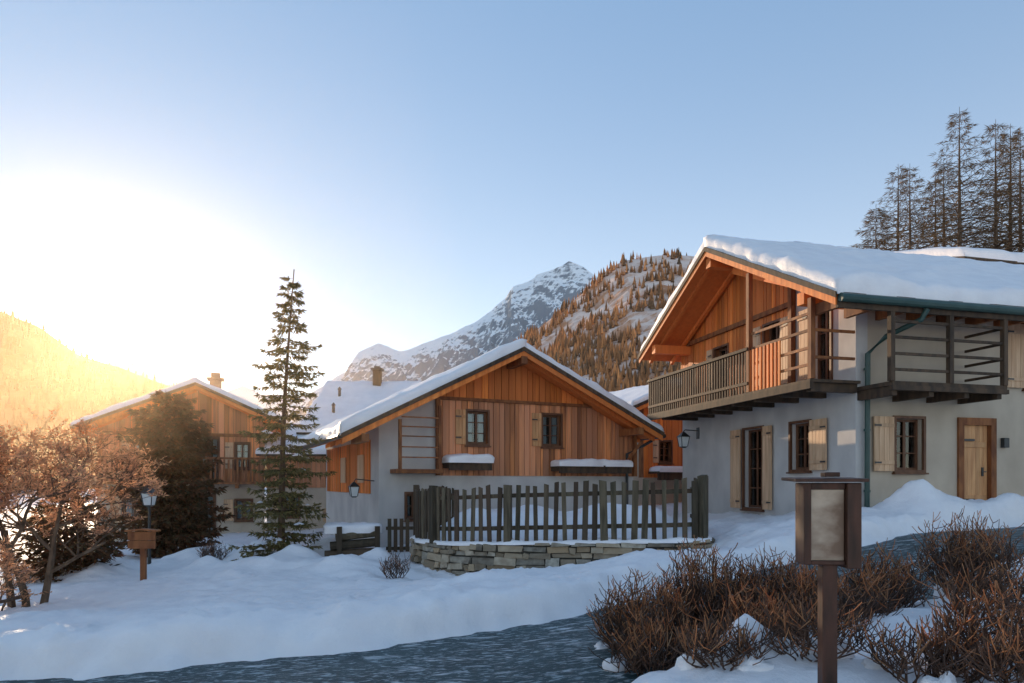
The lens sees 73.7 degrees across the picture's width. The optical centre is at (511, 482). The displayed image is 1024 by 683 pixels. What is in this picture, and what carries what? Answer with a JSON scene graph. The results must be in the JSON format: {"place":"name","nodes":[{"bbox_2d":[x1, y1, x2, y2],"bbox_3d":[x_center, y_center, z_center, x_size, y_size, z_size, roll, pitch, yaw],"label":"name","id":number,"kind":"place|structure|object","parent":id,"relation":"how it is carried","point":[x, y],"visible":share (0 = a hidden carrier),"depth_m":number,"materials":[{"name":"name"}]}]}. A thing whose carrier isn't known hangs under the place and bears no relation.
{"place":"outdoors","nodes":[
{"label":"outdoors","id":0,"kind":"place"},
{"bbox_2d":[0,311,266,488],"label":"forested hill","id":1,"kind":"structure","parent":0,"point":[30,344],"depth_m":461.72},
{"bbox_2d":[106,261,596,439],"bbox_3d":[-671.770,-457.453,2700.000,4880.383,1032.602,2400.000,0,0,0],"label":"snow mountain","id":2,"kind":"structure","parent":0,"point":[519,309],"depth_m":2865.64,"materials":[{"name":"white snow"}]},
{"bbox_2d":[0,479,1023,682],"bbox_3d":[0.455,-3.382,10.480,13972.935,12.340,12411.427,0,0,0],"label":"snow ground","id":3,"kind":"structure","parent":0,"point":[187,607],"depth_m":8.15,"materials":[{"name":"white snow"}]},
{"bbox_2d":[0,485,129,582],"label":"juniper bush","id":4,"kind":"object","parent":3,"relation":"on","point":[105,551],"visible":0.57,"depth_m":13.47,"materials":[{"name":"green plant"}]},
{"bbox_2d":[0,404,171,610],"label":"bare tree","id":5,"kind":"object","parent":3,"relation":"on","point":[9,564],"visible":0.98,"depth_m":10.51,"materials":[{"name":"brown plant"}]},
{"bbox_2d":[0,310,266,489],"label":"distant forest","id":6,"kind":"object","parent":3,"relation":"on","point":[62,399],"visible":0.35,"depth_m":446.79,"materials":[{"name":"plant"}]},
{"bbox_2d":[124,528,160,580],"bbox_3d":[-7.040,1.510,13.015,0.600,1.280,0.170,0,0,0],"label":"wooden signpost","id":7,"kind":"object","parent":3,"relation":"on","point":[143,546],"visible":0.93,"depth_m":12.96,"materials":[{"name":"brown wood"}]},
{"bbox_2d":[141,487,156,563],"bbox_3d":[-8.500,1.100,16.000,0.300,2.000,0.300,0,0,0],"label":"street lamp","id":8,"kind":"object","parent":3,"relation":"on","point":[149,502],"visible":0.72,"depth_m":15.96,"materials":[{"name":"metal"}]},
{"bbox_2d":[101,389,235,558],"bbox_3d":[-9.438,-0.174,18.974,3.395,4.860,3.311,0,0,0],"label":"fir tree","id":9,"kind":"object","parent":3,"relation":"on","point":[180,511],"visible":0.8,"depth_m":18.52,"materials":[{"name":"green plant"}]},
{"bbox_2d":[69,373,280,540],"bbox_3d":[-14.081,-0.900,30.279,7.477,7.600,9.198,0,0,-20],"label":"timber chalet","id":10,"kind":"object","parent":3,"relation":"on","point":[227,413],"visible":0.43,"depth_m":27.30,"materials":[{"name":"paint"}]},
{"bbox_2d":[122,499,143,523],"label":"window frame","id":11,"kind":"structure","parent":10,"relation":"in","point":[124,509],"depth_m":26.41,"materials":[{"name":"brown wood"}]},
{"bbox_2d":[199,437,219,480],"bbox_3d":[-12.119,-0.957,27.361,0.818,1.806,0.240,0,0,-20],"label":"window frame","id":12,"kind":"structure","parent":10,"relation":"in","point":[214,438],"depth_m":27.42,"materials":[{"name":"brown wood"}]},
{"bbox_2d":[204,494,215,528],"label":"window frame","id":13,"kind":"structure","parent":10,"relation":"in","point":[214,495],"depth_m":27.37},
{"bbox_2d":[234,442,250,469],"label":"window frame","id":14,"kind":"structure","parent":10,"relation":"in","point":[235,443],"depth_m":27.78,"materials":[{"name":"brown wood"}]},
{"bbox_2d":[234,498,253,521],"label":"window frame","id":15,"kind":"structure","parent":10,"relation":"in","point":[236,519],"depth_m":27.78,"materials":[{"name":"brown wood"}]},
{"bbox_2d":[196,539,233,559],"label":"dogwood bush","id":16,"kind":"object","parent":3,"relation":"on","point":[211,551],"visible":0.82,"depth_m":15.73,"materials":[{"name":"brown plant"}]},
{"bbox_2d":[227,269,336,560],"bbox_3d":[-5.203,-1.371,15.465,2.281,6.961,2.221,0,0,23],"label":"spruce tree","id":17,"kind":"object","parent":3,"relation":"on","point":[281,513],"visible":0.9,"depth_m":15.38,"materials":[{"name":"green plant"}]},
{"bbox_2d":[255,423,325,530],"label":"plaster outbuilding","id":18,"kind":"structure","parent":3,"relation":"on","point":[316,489],"depth_m":28.56,"materials":[{"name":"white paint"}]},
{"bbox_2d":[285,497,300,518],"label":"window frame","id":19,"kind":"structure","parent":18,"relation":"in","point":[290,517],"depth_m":28.46,"materials":[{"name":"brown wood"}]},
{"bbox_2d":[324,526,379,556],"bbox_3d":[-3.726,1.525,15.686,1.362,1.050,0.270,0,0,-12],"label":"wooden fence","id":20,"kind":"object","parent":3,"relation":"on","point":[346,542],"visible":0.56,"depth_m":15.66,"materials":[{"name":"brown wood"}]},
{"bbox_2d":[323,522,382,533],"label":"snow","id":21,"kind":"structure","parent":20,"relation":"on","point":[354,527],"depth_m":15.68,"materials":[{"name":"white snow"}]},
{"bbox_2d":[378,549,411,578],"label":"dogwood bush","id":22,"kind":"object","parent":3,"relation":"on","point":[393,564],"visible":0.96,"depth_m":12.37,"materials":[{"name":"brown plant"}]},
{"bbox_2d":[386,518,412,552],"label":"garden gate","id":23,"kind":"structure","parent":3,"relation":"on","point":[401,528],"depth_m":16.22,"materials":[{"name":"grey wood"}]},
{"bbox_2d":[291,338,665,546],"bbox_3d":[-1.733,-0.845,22.827,9.840,6.290,9.407,0,0,-25],"label":"wooden chalet","id":24,"kind":"object","parent":3,"relation":"on","point":[523,413],"visible":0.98,"depth_m":19.39,"materials":[{"name":"wood"}]},
{"bbox_2d":[403,492,412,521],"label":"window frame","id":25,"kind":"structure","parent":24,"relation":"in","point":[406,494],"depth_m":18.29,"materials":[{"name":"brown wood"}]},
{"bbox_2d":[465,409,490,446],"bbox_3d":[-0.985,-1.532,19.199,0.778,1.056,0.240,0,0,-25],"label":"window frame","id":26,"kind":"structure","parent":24,"relation":"in","point":[479,411],"depth_m":19.24,"materials":[{"name":"brown wood"}]},
{"bbox_2d":[540,412,563,448],"bbox_3d":[1.158,-1.532,20.199,0.768,1.056,0.240,0,0,-25],"label":"window frame","id":27,"kind":"structure","parent":24,"relation":"in","point":[544,446],"depth_m":20.25,"materials":[{"name":"brown wood"}]},
{"bbox_2d":[419,543,705,571],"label":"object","id":28,"kind":"object","parent":3,"relation":"on","point":[591,559],"visible":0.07,"depth_m":12.69,"materials":[{"name":"grey stone"}]},
{"bbox_2d":[409,537,714,575],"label":"stones","id":29,"kind":"object","parent":28,"relation":"attached to","point":[506,560],"visible":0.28,"depth_m":12.70,"materials":[{"name":"grey stone"}]},
{"bbox_2d":[410,527,711,545],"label":"wall coping","id":30,"kind":"structure","parent":29,"relation":"on","point":[513,541],"depth_m":12.57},
{"bbox_2d":[413,475,708,543],"bbox_3d":[0.816,0.559,14.763,6.792,1.418,4.355,0,0,21],"label":"picket fence","id":31,"kind":"object","parent":30,"relation":"on","point":[431,509],"visible":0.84,"depth_m":12.63,"materials":[{"name":"brown wood"}]},
{"bbox_2d":[440,503,691,540],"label":"garden snow","id":32,"kind":"structure","parent":30,"relation":"on","point":[570,521],"depth_m":14.31,"materials":[{"name":"white snow"}]},
{"bbox_2d":[586,567,702,659],"bbox_3d":[1.276,1.244,6.457,1.153,0.908,1.018,0,0,0],"label":"dogwood bush","id":33,"kind":"object","parent":3,"relation":"on","point":[618,617],"visible":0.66,"depth_m":6.42,"materials":[{"name":"brown plant"}]},
{"bbox_2d":[610,385,682,505],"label":"wooden barn","id":34,"kind":"structure","parent":3,"relation":"on","point":[658,461],"depth_m":26.26,"materials":[{"name":"brown wood"}]},
{"bbox_2d":[660,443,667,460],"bbox_3d":[5.876,-1.200,26.546,0.550,0.800,0.010,0,0,-25],"label":"window glass","id":35,"kind":"structure","parent":34,"relation":"in","point":[661,444],"depth_m":26.57,"materials":[{"name":"white"}]},
{"bbox_2d":[658,440,673,464],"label":"window frame","id":36,"kind":"structure","parent":34,"relation":"in","point":[663,462],"depth_m":26.51,"materials":[{"name":"brown wood"}]},
{"bbox_2d":[588,604,706,675],"bbox_3d":[1.196,1.355,5.732,0.885,0.697,0.865,0,0,43],"label":"dogwood bush","id":37,"kind":"object","parent":3,"relation":"on","point":[642,650],"visible":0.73,"depth_m":5.63,"materials":[{"name":"brown plant"}]},
{"bbox_2d":[648,536,769,633],"bbox_3d":[2.018,1.080,6.978,1.135,1.090,1.066,0,0,-38],"label":"dogwood bush","id":38,"kind":"object","parent":3,"relation":"on","point":[704,589],"visible":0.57,"depth_m":6.87,"materials":[{"name":"brown plant"}]},
{"bbox_2d":[669,601,782,671],"bbox_3d":[1.547,1.124,4.914,0.835,0.510,0.536,0,0,0],"label":"dogwood bush","id":39,"kind":"object","parent":3,"relation":"on","point":[705,655],"visible":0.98,"depth_m":4.86,"materials":[{"name":"brown plant"}]},
{"bbox_2d":[678,578,817,640],"bbox_3d":[2.086,1.208,5.914,1.195,0.745,0.956,0,0,0],"label":"dogwood bush","id":40,"kind":"object","parent":3,"relation":"on","point":[746,609],"visible":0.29,"depth_m":5.90,"materials":[{"name":"brown plant"}]},
{"bbox_2d":[723,542,817,619],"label":"dogwood bush","id":41,"kind":"object","parent":3,"relation":"on","point":[773,580],"visible":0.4,"depth_m":6.97,"materials":[{"name":"brown plant"}]},
{"bbox_2d":[757,589,884,661],"bbox_3d":[2.148,1.041,4.900,0.840,0.517,0.820,0,0,43],"label":"dogwood bush","id":42,"kind":"object","parent":3,"relation":"on","point":[802,640],"visible":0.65,"depth_m":4.84,"materials":[{"name":"brown plant"}]},
{"bbox_2d":[781,472,868,682],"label":"notice board post","id":43,"kind":"object","parent":3,"relation":"on","point":[828,528],"visible":1,"depth_m":4.17,"materials":[{"name":"brown wood"}]},
{"bbox_2d":[638,234,1023,515],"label":"plaster chalet","id":44,"kind":"object","parent":3,"relation":"on","point":[887,373],"visible":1,"depth_m":15.50,"materials":[{"name":"white paint"}]},
{"bbox_2d":[713,343,728,397],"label":"window frame","id":45,"kind":"structure","parent":44,"relation":"in","point":[726,350],"depth_m":19.99,"materials":[{"name":"brown wood"}]},
{"bbox_2d":[740,425,764,511],"bbox_3d":[6.476,-0.367,18.206,0.280,2.246,0.988,0,0,-14],"label":"window frame","id":46,"kind":"structure","parent":44,"relation":"in","point":[759,508],"depth_m":18.47,"materials":[{"name":"brown wood"}]},
{"bbox_2d":[751,431,760,505],"bbox_3d":[6.597,-0.385,18.236,0.010,2.090,0.820,0,0,-14],"label":"window glass","id":47,"kind":"structure","parent":44,"relation":"in","point":[753,434],"depth_m":18.39,"materials":[{"name":"white"}]},
{"bbox_2d":[762,318,780,388],"bbox_3d":[6.681,-3.132,17.396,0.280,1.956,0.818,0,0,-14],"label":"window frame","id":48,"kind":"structure","parent":44,"relation":"in","point":[777,320],"depth_m":17.68,"materials":[{"name":"brown wood"}]},
{"bbox_2d":[772,327,775,386],"bbox_3d":[6.802,-3.150,17.427,0.010,1.800,0.650,0,0,-14],"label":"window glass","id":49,"kind":"structure","parent":44,"relation":"in","point":[774,329],"depth_m":17.63,"materials":[{"name":"white"}]},
{"bbox_2d":[786,419,811,473],"bbox_3d":[6.947,-0.857,16.350,0.280,1.266,0.838,0,0,-14],"label":"window frame","id":50,"kind":"structure","parent":44,"relation":"in","point":[805,469],"depth_m":16.55,"materials":[{"name":"brown wood"}]},
{"bbox_2d":[799,425,807,466],"bbox_3d":[7.068,-0.875,16.380,0.010,1.110,0.670,0,0,-14],"label":"window glass","id":51,"kind":"structure","parent":44,"relation":"in","point":[801,428],"depth_m":16.53,"materials":[{"name":"white"}]},
{"bbox_2d":[821,312,828,378],"bbox_3d":[7.251,-3.150,15.658,0.010,1.800,0.600,0,0,-14],"label":"window glass","id":52,"kind":"structure","parent":44,"relation":"in","point":[822,315],"depth_m":15.81,"materials":[{"name":"white"}]},
{"bbox_2d":[818,310,832,379],"bbox_3d":[7.130,-3.132,15.628,0.280,1.956,0.768,0,0,-14],"label":"window frame","id":53,"kind":"structure","parent":44,"relation":"in","point":[830,312],"depth_m":15.62,"materials":[{"name":"brown wood"}]},
{"bbox_2d":[897,422,913,467],"bbox_3d":[8.637,-0.840,15.097,0.720,1.120,0.010,0,0,-14],"label":"window glass","id":54,"kind":"structure","parent":44,"relation":"in","point":[909,426],"depth_m":15.13,"materials":[{"name":"white"}]},
{"bbox_2d":[892,415,928,473],"bbox_3d":[8.668,-0.822,14.976,0.888,1.276,0.280,0,0,-14],"label":"window frame","id":55,"kind":"structure","parent":44,"relation":"in","point":[903,419],"depth_m":14.99,"materials":[{"name":"brown wood"}]},
{"bbox_2d":[964,425,986,499],"bbox_3d":[10.445,-0.250,15.453,0.754,2.100,0.070,0,0,-14],"label":"door","id":56,"kind":"structure","parent":44,"relation":"in","point":[975,452],"depth_m":15.46,"materials":[{"name":"brown wood"}]},
{"bbox_2d":[781,564,905,626],"bbox_3d":[2.899,0.993,6.019,0.984,0.723,0.952,0,0,0],"label":"dogwood bush","id":57,"kind":"object","parent":3,"relation":"on","point":[856,601],"visible":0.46,"depth_m":5.89,"materials":[{"name":"brown plant"}]},
{"bbox_2d":[850,208,907,250],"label":"larch tree","id":58,"kind":"object","parent":3,"relation":"on","point":[877,235],"visible":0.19,"depth_m":44.87,"materials":[{"name":"brown plant"}]},
{"bbox_2d":[837,537,940,616],"bbox_3d":[3.595,0.944,6.602,0.954,0.829,0.880,0,0,40],"label":"dogwood bush","id":59,"kind":"object","parent":3,"relation":"on","point":[896,577],"visible":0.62,"depth_m":6.50,"materials":[{"name":"brown plant"}]},
{"bbox_2d":[854,163,944,249],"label":"larch tree","id":60,"kind":"object","parent":3,"relation":"on","point":[898,208],"visible":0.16,"depth_m":51.95,"materials":[{"name":"brown plant"}]},
{"bbox_2d":[871,166,956,250],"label":"larch tree","id":61,"kind":"object","parent":3,"relation":"on","point":[910,244],"visible":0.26,"depth_m":46.81,"materials":[{"name":"brown plant"}]},
{"bbox_2d":[850,597,1019,682],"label":"dogwood bush","id":62,"kind":"object","parent":3,"relation":"on","point":[954,668],"visible":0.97,"depth_m":4.45,"materials":[{"name":"brown plant"}]},
{"bbox_2d":[899,178,979,248],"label":"larch tree","id":63,"kind":"object","parent":3,"relation":"on","point":[926,204],"visible":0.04,"depth_m":53.96,"materials":[{"name":"brown plant"}]},
{"bbox_2d":[901,159,990,247],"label":"larch tree","id":64,"kind":"object","parent":3,"relation":"on","point":[935,201],"visible":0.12,"depth_m":48.91,"materials":[{"name":"brown plant"}]},
{"bbox_2d":[892,246,1023,264],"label":"mountain lodge","id":65,"kind":"structure","parent":3,"relation":"on","point":[991,255],"depth_m":24.23,"materials":[{"name":"white wood"}]},
{"bbox_2d":[898,107,1023,249],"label":"larch tree","id":66,"kind":"object","parent":3,"relation":"on","point":[958,212],"visible":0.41,"depth_m":44.72,"materials":[{"name":"brown plant"}]},
{"bbox_2d":[902,577,1023,661],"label":"dogwood bush","id":67,"kind":"object","parent":3,"relation":"on","point":[975,619],"visible":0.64,"depth_m":4.71,"materials":[{"name":"brown plant"}]},
{"bbox_2d":[906,506,1023,597],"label":"dogwood bush","id":68,"kind":"object","parent":3,"relation":"on","point":[951,552],"visible":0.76,"depth_m":6.68,"materials":[{"name":"brown plant"}]},
{"bbox_2d":[907,553,1023,626],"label":"dogwood bush","id":69,"kind":"object","parent":3,"relation":"on","point":[960,589],"visible":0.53,"depth_m":5.44,"materials":[{"name":"brown plant"}]},
{"bbox_2d":[938,119,1023,251],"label":"larch tree","id":70,"kind":"object","parent":3,"relation":"on","point":[994,231],"visible":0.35,"depth_m":45.79,"materials":[{"name":"brown plant"}]},
{"bbox_2d":[951,609,1023,682],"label":"dogwood bush","id":71,"kind":"object","parent":3,"relation":"on","point":[1007,658],"visible":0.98,"depth_m":4.12,"materials":[{"name":"brown plant"}]},
{"bbox_2d":[951,124,1023,251],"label":"larch tree","id":72,"kind":"object","parent":3,"relation":"on","point":[1007,136],"visible":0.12,"depth_m":49.95,"materials":[{"name":"brown plant"}]},
{"bbox_2d":[970,131,1023,252],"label":"larch tree","id":73,"kind":"object","parent":3,"relation":"on","point":[1014,199],"visible":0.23,"depth_m":46.98,"materials":[{"name":"brown plant"}]},
{"bbox_3d":[-5.077,0.250,36.161,8.600,4.900,10.000,0,0,-2],"label":"wall","id":74,"kind":"object","parent":3,"relation":"on","visible":0},
{"bbox_2d":[296,432,311,433],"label":"roof deck","id":75,"kind":"structure","parent":74,"relation":"on","point":[303,432],"depth_m":30.31,"materials":[{"name":"grey wood"}]},
{"bbox_2d":[332,403,335,412],"bbox_3d":[-8.329,-3.403,31.845,0.203,0.680,0.203,0,0,21],"label":"vent pipe","id":76,"kind":"object","parent":75,"relation":"on","point":[333,407],"visible":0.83,"depth_m":31.79,"materials":[{"name":"metal"}]},
{"bbox_2d":[296,380,420,431],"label":"snow","id":77,"kind":"structure","parent":75,"relation":"on","point":[354,397],"depth_m":33.61,"materials":[{"name":"white snow"}]},
{"bbox_2d":[373,370,381,385],"bbox_3d":[-7.007,-5.275,35.543,0.400,1.150,0.500,0,0,-2],"label":"chimney","id":78,"kind":"object","parent":75,"relation":"on","point":[377,377],"visible":0.64,"depth_m":35.30,"materials":[{"name":"beige concrete"}]},
{"bbox_2d":[370,366,383,371],"bbox_3d":[-7.007,-5.950,35.543,0.600,0.200,0.700,0,0,-2],"label":"chimney cap","id":79,"kind":"object","parent":78,"relation":"on","point":[378,368],"visible":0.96,"depth_m":35.24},
{"bbox_2d":[0,526,1023,682],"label":"road","id":80,"kind":"structure","parent":0,"point":[556,651],"depth_m":6.57,"materials":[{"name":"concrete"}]},
{"bbox_2d":[0,0,1023,395],"label":"sky","id":81,"kind":"structure","parent":0,"point":[414,164],"materials":[{"name":"blue"}]},
{"bbox_2d":[532,255,694,388],"bbox_3d":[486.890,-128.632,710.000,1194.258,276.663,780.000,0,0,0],"label":"hillside","id":82,"kind":"structure","parent":0,"point":[647,317],"depth_m":695.30,"materials":[{"name":"white snow"}]},
{"bbox_2d":[510,248,691,391],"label":"hillside forest","id":83,"kind":"object","parent":82,"relation":"on","point":[558,354],"visible":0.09,"depth_m":624.43,"materials":[{"name":"green plant"}]}
]}

